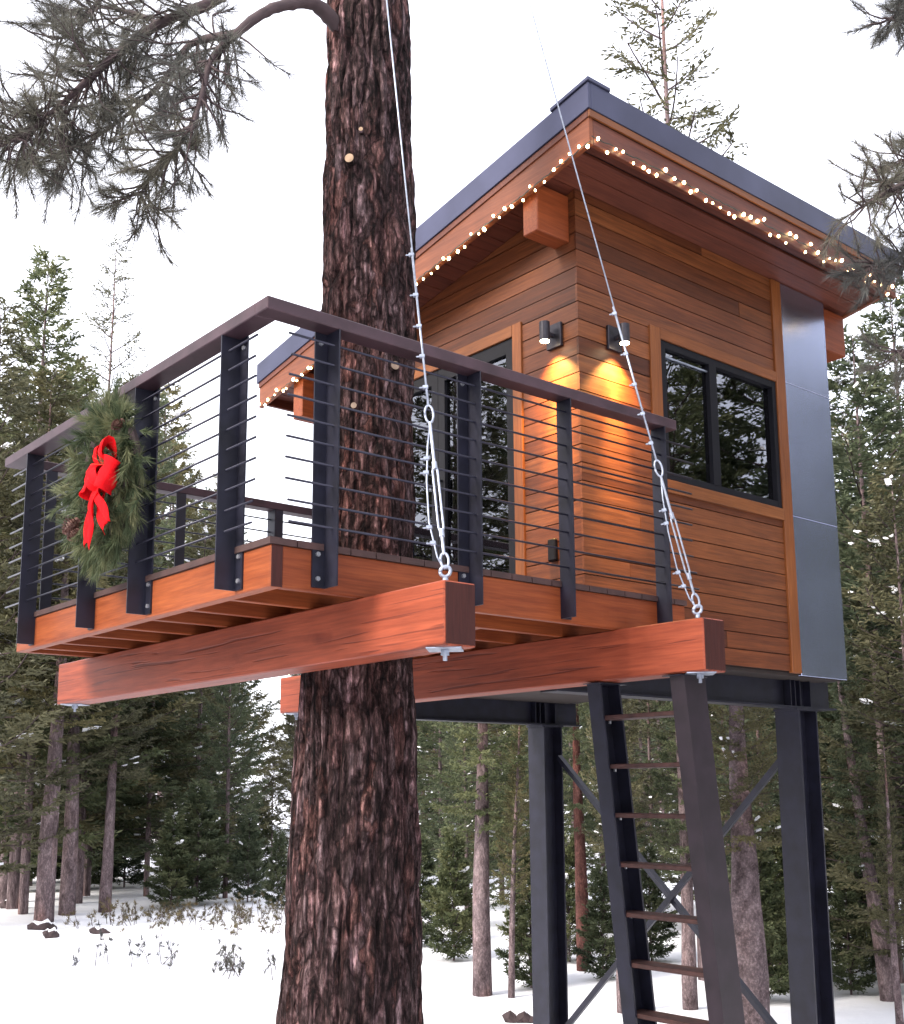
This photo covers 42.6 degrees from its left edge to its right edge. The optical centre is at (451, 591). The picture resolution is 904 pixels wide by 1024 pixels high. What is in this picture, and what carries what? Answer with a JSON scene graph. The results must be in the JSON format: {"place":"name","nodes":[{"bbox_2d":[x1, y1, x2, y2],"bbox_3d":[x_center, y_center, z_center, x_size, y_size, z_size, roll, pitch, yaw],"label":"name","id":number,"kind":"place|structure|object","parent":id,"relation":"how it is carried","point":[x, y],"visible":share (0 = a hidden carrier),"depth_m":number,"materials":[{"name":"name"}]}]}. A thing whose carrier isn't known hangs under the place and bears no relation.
{"place":"outdoors","nodes":[
{"label":"outdoors","id":0,"kind":"place"},
{"bbox_2d":[386,0,451,579],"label":"suspension cable","id":1,"kind":"object","parent":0,"point":[426,473],"visible":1,"depth_m":5.20,"materials":[{"name":"metal"}]},
{"bbox_2d":[57,580,474,711],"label":"timber beam","id":2,"kind":"structure","parent":1,"relation":"hanging from","point":[429,618],"depth_m":5.67,"materials":[{"name":"brown wood"}]},
{"bbox_2d":[0,798,903,1023],"bbox_3d":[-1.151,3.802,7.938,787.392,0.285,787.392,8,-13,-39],"label":"snow ground","id":3,"kind":"structure","parent":0,"point":[43,980],"depth_m":14.96,"materials":[{"name":"white snow"}]},
{"bbox_2d":[0,484,38,902],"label":"fir tree","id":4,"kind":"object","parent":3,"relation":"on","point":[3,885],"visible":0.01,"depth_m":25.65,"materials":[{"name":"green plant"}]},
{"bbox_2d":[27,919,56,929],"bbox_3d":[-7.427,6.091,21.028,0.518,0.295,0.221,0,-10,0],"label":"rock","id":5,"kind":"object","parent":3,"relation":"on","point":[41,925],"visible":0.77,"depth_m":20.97,"materials":[{"name":"brown stone"}]},
{"bbox_2d":[0,456,121,921],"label":"fir tree","id":6,"kind":"object","parent":3,"relation":"on","point":[44,908],"visible":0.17,"depth_m":22.36,"materials":[{"name":"green plant"}]},
{"bbox_2d":[0,363,121,914],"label":"fir tree","id":7,"kind":"object","parent":3,"relation":"on","point":[23,903],"visible":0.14,"depth_m":24.12,"materials":[{"name":"green plant"}]},
{"bbox_2d":[0,296,127,875],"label":"fir tree","id":8,"kind":"object","parent":3,"relation":"on","point":[17,407],"visible":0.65,"depth_m":22.23,"materials":[{"name":"green plant"}]},
{"bbox_2d":[12,518,134,915],"bbox_3d":[-7.830,2.150,24.116,2.676,9.544,2.809,0,-10,0],"label":"fir tree","id":9,"kind":"object","parent":3,"relation":"on","point":[67,896],"visible":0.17,"depth_m":23.45,"materials":[{"name":"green plant"}]},
{"bbox_2d":[0,243,169,908],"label":"fir tree","id":10,"kind":"object","parent":3,"relation":"on","point":[42,313],"visible":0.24,"depth_m":25.83,"materials":[{"name":"green plant"}]},
{"bbox_2d":[42,556,135,903],"bbox_3d":[-8.243,2.197,26.125,2.356,10.084,2.473,-1,-10,3],"label":"fir tree","id":11,"kind":"object","parent":3,"relation":"on","point":[80,876],"visible":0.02,"depth_m":25.34,"materials":[{"name":"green plant"}]},
{"bbox_2d":[60,798,118,885],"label":"fir tree","id":12,"kind":"object","parent":3,"relation":"on","point":[95,878],"visible":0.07,"depth_m":29.14,"materials":[{"name":"green plant"}]},
{"bbox_2d":[31,580,164,868],"bbox_3d":[-9.045,3.138,28.650,3.912,9.177,4.274,8,-13,-41],"label":"fir tree","id":13,"kind":"object","parent":3,"relation":"on","point":[99,861],"visible":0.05,"depth_m":27.93,"materials":[{"name":"green plant"}]},
{"bbox_2d":[0,355,213,854],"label":"fir tree","id":14,"kind":"object","parent":3,"relation":"on","point":[184,704],"visible":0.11,"depth_m":26.54,"materials":[{"name":"green plant"}]},
{"bbox_2d":[0,400,213,866],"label":"fir tree","id":15,"kind":"object","parent":3,"relation":"on","point":[169,803],"visible":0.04,"depth_m":26.66,"materials":[{"name":"green plant"}]},
{"bbox_2d":[80,695,163,912],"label":"fir tree","id":16,"kind":"object","parent":3,"relation":"on","point":[105,888],"visible":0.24,"depth_m":24.04,"materials":[{"name":"green plant"}]},
{"bbox_2d":[65,899,179,926],"bbox_3d":[-6.507,6.160,22.315,2.154,0.538,1.840,-7,-12,35],"label":"shrub","id":17,"kind":"object","parent":3,"relation":"on","point":[118,922],"visible":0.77,"depth_m":21.97,"materials":[{"name":"green plant"}]},
{"bbox_2d":[71,920,174,966],"bbox_3d":[-4.448,4.882,16.230,1.346,0.679,1.247,-2,-10,9],"label":"shrub","id":18,"kind":"object","parent":3,"relation":"on","point":[106,949],"visible":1,"depth_m":15.90,"materials":[{"name":"dry leaf"},{"name":"twig bark"}]},
{"bbox_2d":[57,233,189,895],"bbox_3d":[-8.806,-0.723,28.262,4.638,17.089,3.836,-2,-10,8],"label":"fir tree","id":19,"kind":"object","parent":3,"relation":"on","point":[87,881],"visible":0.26,"depth_m":29.32,"materials":[{"name":"green plant"}]},
{"bbox_2d":[61,896,190,932],"bbox_3d":[-5.742,5.980,21.614,2.006,0.614,3.034,-4,-10,20],"label":"shrub","id":20,"kind":"object","parent":3,"relation":"on","point":[127,917],"visible":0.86,"depth_m":21.47,"materials":[{"name":"green plant"}]},
{"bbox_2d":[113,788,150,886],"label":"fir tree","id":21,"kind":"object","parent":3,"relation":"on","point":[136,874],"visible":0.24,"depth_m":29.82,"materials":[{"name":"green plant"}]},
{"bbox_2d":[123,371,195,724],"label":"fir tree","id":22,"kind":"object","parent":3,"relation":"on","point":[157,506],"visible":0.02,"depth_m":61.56,"materials":[{"name":"green plant"}]},
{"bbox_2d":[89,568,230,895],"bbox_3d":[-7.147,3.434,27.839,3.679,8.272,3.381,-7,-12,34],"label":"fir tree","id":23,"kind":"object","parent":3,"relation":"on","point":[148,821],"visible":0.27,"depth_m":27.34,"materials":[{"name":"green plant"}]},
{"bbox_2d":[99,899,237,921],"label":"shrub","id":24,"kind":"object","parent":3,"relation":"on","point":[172,910],"visible":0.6,"depth_m":22.81,"materials":[{"name":"green plant"}]},
{"bbox_2d":[139,808,202,907],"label":"fir tree","id":25,"kind":"object","parent":3,"relation":"on","point":[175,841],"visible":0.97,"depth_m":24.23,"materials":[{"name":"green plant"}]},
{"bbox_2d":[153,432,194,832],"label":"fir tree","id":26,"kind":"object","parent":3,"relation":"on","point":[179,477],"visible":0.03,"depth_m":61.90,"materials":[{"name":"green plant"}]},
{"bbox_2d":[127,388,222,802],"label":"fir tree","id":27,"kind":"object","parent":3,"relation":"on","point":[170,465],"visible":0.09,"depth_m":53.51,"materials":[{"name":"green plant"}]},
{"bbox_2d":[155,423,208,814],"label":"fir tree","id":28,"kind":"object","parent":3,"relation":"on","point":[180,437],"depth_m":74.99,"materials":[{"name":"green plant"}]},
{"bbox_2d":[126,532,254,854],"bbox_3d":[-8.220,3.395,32.833,4.687,10.263,5.121,-2,-10,9],"label":"fir tree","id":29,"kind":"object","parent":3,"relation":"on","point":[168,546],"visible":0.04,"depth_m":33.10,"materials":[{"name":"green plant"}]},
{"bbox_2d":[151,380,236,833],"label":"fir tree","id":30,"kind":"object","parent":3,"relation":"on","point":[175,430],"visible":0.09,"depth_m":69.19,"materials":[{"name":"green plant"}]},
{"bbox_2d":[101,513,293,885],"bbox_3d":[-6.341,2.909,29.871,4.741,10.152,4.241,-3,-10,15],"label":"fir tree","id":31,"kind":"object","parent":3,"relation":"on","point":[265,714],"visible":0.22,"depth_m":29.74,"materials":[{"name":"green plant"}]},
{"bbox_2d":[140,896,254,925],"bbox_3d":[-5.015,6.208,22.588,2.114,0.525,2.893,3,-10,-18],"label":"shrub","id":32,"kind":"object","parent":3,"relation":"on","point":[163,915],"visible":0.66,"depth_m":22.20,"materials":[{"name":"green plant"}]},
{"bbox_2d":[166,778,235,903],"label":"fir tree","id":33,"kind":"object","parent":3,"relation":"on","point":[208,819],"visible":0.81,"depth_m":24.82,"materials":[{"name":"green plant"}]},
{"bbox_2d":[123,890,284,921],"bbox_3d":[-4.440,6.057,22.328,3.630,0.691,2.016,-5,-11,25],"label":"shrub","id":34,"kind":"object","parent":3,"relation":"on","point":[224,908],"visible":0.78,"depth_m":22.36,"materials":[{"name":"green plant"}]},
{"bbox_2d":[0,0,423,1023],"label":"ponderosa pine","id":35,"kind":"object","parent":3,"relation":"on","point":[354,938],"visible":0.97,"depth_m":6.09,"materials":[{"name":"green plant"}]},
{"bbox_2d":[280,617,725,719],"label":"timber beam","id":36,"kind":"structure","parent":35,"relation":"attached to","point":[695,646],"depth_m":6.58,"materials":[{"name":"brown wood"}]},
{"bbox_2d":[528,0,702,617],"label":"suspension cable","id":37,"kind":"object","parent":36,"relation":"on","point":[663,488],"visible":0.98,"depth_m":6.19,"materials":[{"name":"metal"}]},
{"bbox_2d":[186,473,239,855],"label":"fir tree","id":38,"kind":"object","parent":3,"relation":"on","point":[213,507],"visible":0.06,"depth_m":36.74,"materials":[{"name":"green plant"}]},
{"bbox_2d":[156,503,272,813],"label":"fir tree","id":39,"kind":"object","parent":3,"relation":"on","point":[205,512],"visible":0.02,"depth_m":52.56,"materials":[{"name":"green plant"}]},
{"bbox_2d":[157,911,278,936],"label":"shrub","id":40,"kind":"object","parent":3,"relation":"on","point":[273,928],"visible":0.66,"depth_m":19.08,"materials":[{"name":"green plant"}]},
{"bbox_2d":[161,938,276,979],"bbox_3d":[-2.998,4.944,15.680,1.451,0.504,1.752,8,-13,-39],"label":"shrub","id":41,"kind":"object","parent":3,"relation":"on","point":[226,960],"visible":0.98,"depth_m":15.46,"materials":[{"name":"shrub leaves"},{"name":"twig bark"}]},
{"bbox_2d":[156,891,281,931],"bbox_3d":[-3.606,5.838,21.070,3.094,0.589,2.343,-8,-12,37],"label":"shrub","id":42,"kind":"object","parent":3,"relation":"on","point":[235,909],"visible":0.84,"depth_m":21.62,"materials":[{"name":"green plant"}]},
{"bbox_2d":[203,821,234,897],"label":"fir tree","id":43,"kind":"object","parent":3,"relation":"on","point":[230,884],"visible":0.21,"depth_m":26.29,"materials":[{"name":"green plant"}]},
{"bbox_2d":[173,892,271,929],"bbox_3d":[-4.252,5.997,21.892,2.473,0.690,3.705,-5,-11,27],"label":"shrub","id":44,"kind":"object","parent":3,"relation":"on","point":[238,915],"visible":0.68,"depth_m":21.44,"materials":[{"name":"green plant"}]},
{"bbox_2d":[176,681,271,897],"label":"fir tree","id":45,"kind":"object","parent":3,"relation":"on","point":[241,712],"visible":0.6,"depth_m":26.62,"materials":[{"name":"green plant"}]},
{"bbox_2d":[226,813,266,901],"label":"fir tree","id":46,"kind":"object","parent":3,"relation":"on","point":[246,865],"visible":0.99,"depth_m":25.28,"materials":[{"name":"green plant"}]},
{"bbox_2d":[212,530,285,805],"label":"fir tree","id":47,"kind":"object","parent":3,"relation":"on","point":[259,707],"visible":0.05,"depth_m":70.93,"materials":[{"name":"green plant"}]},
{"bbox_2d":[251,795,276,870],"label":"fir tree","id":48,"kind":"object","parent":3,"relation":"on","point":[262,834],"visible":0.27,"depth_m":33.89,"materials":[{"name":"green plant"}]},
{"bbox_2d":[259,829,288,908],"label":"fir tree","id":49,"kind":"object","parent":3,"relation":"on","point":[278,853],"visible":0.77,"depth_m":24.28,"materials":[{"name":"green plant"}]},
{"bbox_2d":[261,720,286,867],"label":"fir tree","id":50,"kind":"object","parent":3,"relation":"on","point":[279,784],"visible":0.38,"depth_m":33.50,"materials":[{"name":"green plant"}]},
{"bbox_2d":[264,674,298,863],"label":"fir tree","id":51,"kind":"object","parent":3,"relation":"on","point":[280,796],"visible":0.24,"depth_m":31.45,"materials":[{"name":"green plant"}]},
{"bbox_2d":[419,832,438,945],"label":"fir tree","id":52,"kind":"object","parent":3,"relation":"on","point":[430,866],"visible":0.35,"depth_m":18.41,"materials":[{"name":"green plant"}]},
{"bbox_2d":[420,822,472,960],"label":"fir tree","id":53,"kind":"object","parent":3,"relation":"on","point":[452,918],"visible":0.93,"depth_m":16.87,"materials":[{"name":"green plant"}]},
{"bbox_2d":[416,720,494,869],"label":"fir tree","id":54,"kind":"object","parent":3,"relation":"on","point":[424,743],"visible":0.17,"depth_m":23.53,"materials":[{"name":"green plant"}]},
{"bbox_2d":[417,722,497,846],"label":"fir tree","id":55,"kind":"object","parent":3,"relation":"on","point":[425,732],"visible":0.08,"depth_m":34.52,"materials":[{"name":"green plant"}]},
{"bbox_2d":[423,722,507,926],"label":"fir tree","id":56,"kind":"object","parent":3,"relation":"on","point":[451,743],"visible":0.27,"depth_m":20.60,"materials":[{"name":"green plant"}]},
{"bbox_2d":[426,721,528,996],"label":"fir tree","id":57,"kind":"object","parent":3,"relation":"on","point":[482,963],"visible":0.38,"depth_m":14.27,"materials":[{"name":"green plant"}]},
{"bbox_2d":[422,723,572,899],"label":"fir tree","id":58,"kind":"object","parent":3,"relation":"on","point":[494,731],"visible":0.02,"depth_m":25.37,"materials":[{"name":"green plant"}]},
{"bbox_2d":[488,724,529,907],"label":"fir tree","id":59,"kind":"object","parent":3,"relation":"on","point":[505,860],"visible":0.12,"depth_m":18.59,"materials":[{"name":"green plant"}]},
{"bbox_2d":[490,725,530,997],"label":"fir tree","id":60,"kind":"object","parent":3,"relation":"on","point":[512,873],"visible":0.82,"depth_m":14.06,"materials":[{"name":"green plant"}]},
{"bbox_2d":[502,1007,532,1022],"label":"rock","id":61,"kind":"object","parent":3,"relation":"on","point":[521,1015],"visible":0.97,"depth_m":11.86,"materials":[{"name":"brown stone"}]},
{"bbox_2d":[493,843,566,987],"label":"fir tree","id":62,"kind":"object","parent":3,"relation":"on","point":[523,942],"visible":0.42,"depth_m":14.58,"materials":[{"name":"green plant"}]},
{"bbox_2d":[490,702,599,888],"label":"fir tree","id":63,"kind":"object","parent":3,"relation":"on","point":[570,800],"visible":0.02,"depth_m":22.53,"materials":[{"name":"green plant"}]},
{"bbox_2d":[564,831,590,961],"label":"fir tree","id":64,"kind":"object","parent":3,"relation":"on","point":[570,877],"visible":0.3,"depth_m":16.42,"materials":[{"name":"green plant"}]},
{"bbox_2d":[562,702,601,971],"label":"fir tree","id":65,"kind":"object","parent":3,"relation":"on","point":[576,806],"visible":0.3,"depth_m":15.81,"materials":[{"name":"green plant"}]},
{"bbox_2d":[572,862,615,978],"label":"fir tree","id":66,"kind":"object","parent":3,"relation":"on","point":[597,941],"visible":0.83,"depth_m":14.90,"materials":[{"name":"green plant"}]},
{"bbox_2d":[563,699,656,924],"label":"fir tree","id":67,"kind":"object","parent":3,"relation":"on","point":[590,854],"visible":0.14,"depth_m":19.51,"materials":[{"name":"green plant"}]},
{"bbox_2d":[579,699,658,1013],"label":"fir tree","id":68,"kind":"object","parent":3,"relation":"on","point":[632,732],"visible":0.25,"depth_m":12.93,"materials":[{"name":"green plant"}]},
{"bbox_2d":[415,674,836,1023],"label":"steel frame","id":69,"kind":"object","parent":3,"relation":"on","point":[798,704],"visible":0.81,"depth_m":9.25,"materials":[{"name":"metal"}]},
{"bbox_2d":[15,536,686,658],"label":"deck","id":70,"kind":"structure","parent":69,"relation":"on","point":[188,599],"depth_m":5.91,"materials":[{"name":"brown wood"}]},
{"bbox_2d":[5,295,699,645],"bbox_3d":[-0.700,-0.305,7.073,2.949,1.239,3.230,8,-13,-39],"label":"deck railing","id":71,"kind":"object","parent":70,"relation":"on","point":[229,339],"visible":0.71,"depth_m":5.79,"materials":[{"name":"brown metal"}]},
{"bbox_2d":[40,372,160,590],"bbox_3d":[-1.816,-0.572,6.030,0.424,1.152,1.048,8,-13,-39],"label":"wreath","id":72,"kind":"object","parent":71,"relation":"hanging from","point":[96,472],"visible":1,"depth_m":5.84,"materials":[{"name":"green plant"}]},
{"bbox_2d":[257,76,897,703],"bbox_3d":[1.027,-1.014,9.734,3.788,3.604,4.034,8,-13,-39],"label":"treehouse cabin","id":73,"kind":"object","parent":69,"relation":"on","point":[735,346],"visible":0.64,"depth_m":8.38,"materials":[{"name":"brown wood"}]},
{"bbox_2d":[257,141,589,408],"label":"string lights","id":74,"kind":"object","parent":73,"relation":"attached to","point":[483,228],"visible":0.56,"depth_m":7.98,"materials":[{"name":"white plastic"}]},
{"bbox_2d":[411,322,526,575],"bbox_3d":[-0.063,-0.699,8.632,0.110,2.183,1.769,8,-13,-39],"label":"door","id":75,"kind":"structure","parent":73,"relation":"in","point":[503,348],"depth_m":8.35,"materials":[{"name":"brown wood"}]},
{"bbox_2d":[539,320,562,350],"bbox_3d":[0.655,-1.733,7.816,0.140,0.170,0.136,8,-13,-39],"label":"wall lamp","id":76,"kind":"object","parent":73,"relation":"attached to","point":[551,336],"visible":1,"depth_m":7.80,"materials":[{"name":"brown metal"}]},
{"bbox_2d":[606,322,629,352],"bbox_3d":[1.149,-1.727,7.864,0.136,0.170,0.140,8,-13,-39],"label":"wall lamp","id":77,"kind":"object","parent":73,"relation":"attached to","point":[614,341],"visible":0.85,"depth_m":7.87,"materials":[{"name":"brown metal"}]},
{"bbox_2d":[648,324,784,519],"bbox_3d":[1.963,-1.212,8.586,1.509,1.200,0.080,8,-13,-39],"label":"window","id":78,"kind":"structure","parent":73,"relation":"in","point":[723,406],"depth_m":8.58,"materials":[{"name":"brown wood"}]},
{"bbox_2d":[592,136,899,298],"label":"string lights","id":79,"kind":"object","parent":73,"relation":"attached to","point":[696,190],"visible":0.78,"depth_m":8.12,"materials":[{"name":"white plastic"}]},
{"bbox_2d":[582,699,680,896],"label":"fir tree","id":80,"kind":"object","parent":3,"relation":"on","point":[649,780],"visible":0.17,"depth_m":21.51,"materials":[{"name":"green plant"}]},
{"bbox_2d":[623,699,672,823],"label":"fir tree","id":81,"kind":"object","parent":3,"relation":"on","point":[640,746],"visible":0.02,"depth_m":39.57,"materials":[{"name":"green plant"}]},
{"bbox_2d":[628,699,676,848],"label":"fir tree","id":82,"kind":"object","parent":3,"relation":"on","point":[652,740],"visible":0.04,"depth_m":37.50,"materials":[{"name":"green plant"}]},
{"bbox_2d":[637,842,680,960],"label":"fir tree","id":83,"kind":"object","parent":3,"relation":"on","point":[653,900],"visible":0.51,"depth_m":16.37,"materials":[{"name":"green plant"}]},
{"bbox_2d":[583,674,744,1023],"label":"ship ladder","id":84,"kind":"object","parent":3,"relation":"on","point":[718,972],"visible":1,"depth_m":6.08,"materials":[{"name":"black metal"}]},
{"bbox_2d":[634,701,722,1009],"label":"fir tree","id":85,"kind":"object","parent":3,"relation":"on","point":[689,983],"visible":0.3,"depth_m":12.96,"materials":[{"name":"green plant"}]},
{"bbox_2d":[634,701,752,883],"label":"fir tree","id":86,"kind":"object","parent":3,"relation":"on","point":[671,861],"visible":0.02,"depth_m":24.75,"materials":[{"name":"green plant"}]},
{"bbox_2d":[670,704,762,901],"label":"fir tree","id":87,"kind":"object","parent":3,"relation":"on","point":[723,789],"visible":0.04,"depth_m":18.61,"materials":[{"name":"green plant"}]},
{"bbox_2d":[600,0,847,980],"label":"fir tree","id":88,"kind":"object","parent":3,"relation":"on","point":[708,111],"visible":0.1,"depth_m":16.68,"materials":[{"name":"green plant"}]},
{"bbox_2d":[677,704,781,1023],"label":"fir tree","id":89,"kind":"object","parent":3,"relation":"on","point":[746,906],"visible":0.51,"depth_m":11.22,"materials":[{"name":"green plant"}]},
{"bbox_2d":[755,810,787,977],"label":"fir tree","id":90,"kind":"object","parent":3,"relation":"on","point":[776,850],"visible":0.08,"depth_m":14.48,"materials":[{"name":"green plant"}]},
{"bbox_2d":[755,825,789,999],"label":"fir tree","id":91,"kind":"object","parent":3,"relation":"on","point":[778,954],"visible":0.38,"depth_m":13.24,"materials":[{"name":"green plant"}]},
{"bbox_2d":[716,704,843,960],"bbox_3d":[4.181,2.554,15.343,1.665,5.469,1.820,1,-10,-8],"label":"fir tree","id":92,"kind":"object","parent":3,"relation":"on","point":[723,780],"visible":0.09,"depth_m":15.10,"materials":[{"name":"green plant"}]},
{"bbox_2d":[716,323,903,982],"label":"fir tree","id":93,"kind":"object","parent":3,"relation":"on","point":[858,443],"visible":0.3,"depth_m":15.35,"materials":[{"name":"green plant"}]},
{"bbox_2d":[752,684,882,918],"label":"fir tree","id":94,"kind":"object","parent":3,"relation":"on","point":[819,724],"visible":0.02,"depth_m":16.50,"materials":[{"name":"green plant"}]},
{"bbox_2d":[754,270,903,907],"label":"fir tree","id":95,"kind":"object","parent":3,"relation":"on","point":[872,316],"visible":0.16,"depth_m":17.08,"materials":[{"name":"green plant"}]},
{"bbox_2d":[770,454,903,962],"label":"fir tree","id":96,"kind":"object","parent":3,"relation":"on","point":[882,671],"visible":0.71,"depth_m":13.57,"materials":[{"name":"green plant"}]},
{"bbox_2d":[828,862,876,994],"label":"fir tree","id":97,"kind":"object","parent":3,"relation":"on","point":[837,900],"visible":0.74,"depth_m":13.41,"materials":[{"name":"green plant"}]},
{"bbox_2d":[810,0,903,403],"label":"side pine","id":98,"kind":"object","parent":3,"relation":"on","point":[886,187],"visible":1,"depth_m":7.09,"materials":[{"name":"green plant"}]},
{"bbox_2d":[817,637,902,1001],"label":"fir tree","id":99,"kind":"object","parent":3,"relation":"on","point":[866,861],"visible":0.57,"depth_m":13.29,"materials":[{"name":"green plant"}]},
{"bbox_2d":[824,528,903,944],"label":"fir tree","id":100,"kind":"object","parent":3,"relation":"on","point":[890,752],"visible":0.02,"depth_m":17.79,"materials":[{"name":"green plant"}]},
{"bbox_2d":[842,823,903,972],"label":"fir tree","id":101,"kind":"object","parent":3,"relation":"on","point":[864,907],"visible":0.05,"depth_m":15.33,"materials":[{"name":"green plant"}]},
{"bbox_2d":[871,742,903,1023],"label":"fir tree","id":102,"kind":"object","parent":3,"relation":"on","point":[892,918],"visible":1,"depth_m":11.63,"materials":[{"name":"green plant"}]},
{"bbox_2d":[0,0,903,797],"label":"sky","id":103,"kind":"structure","parent":0,"point":[480,80],"materials":[{"name":"white"}]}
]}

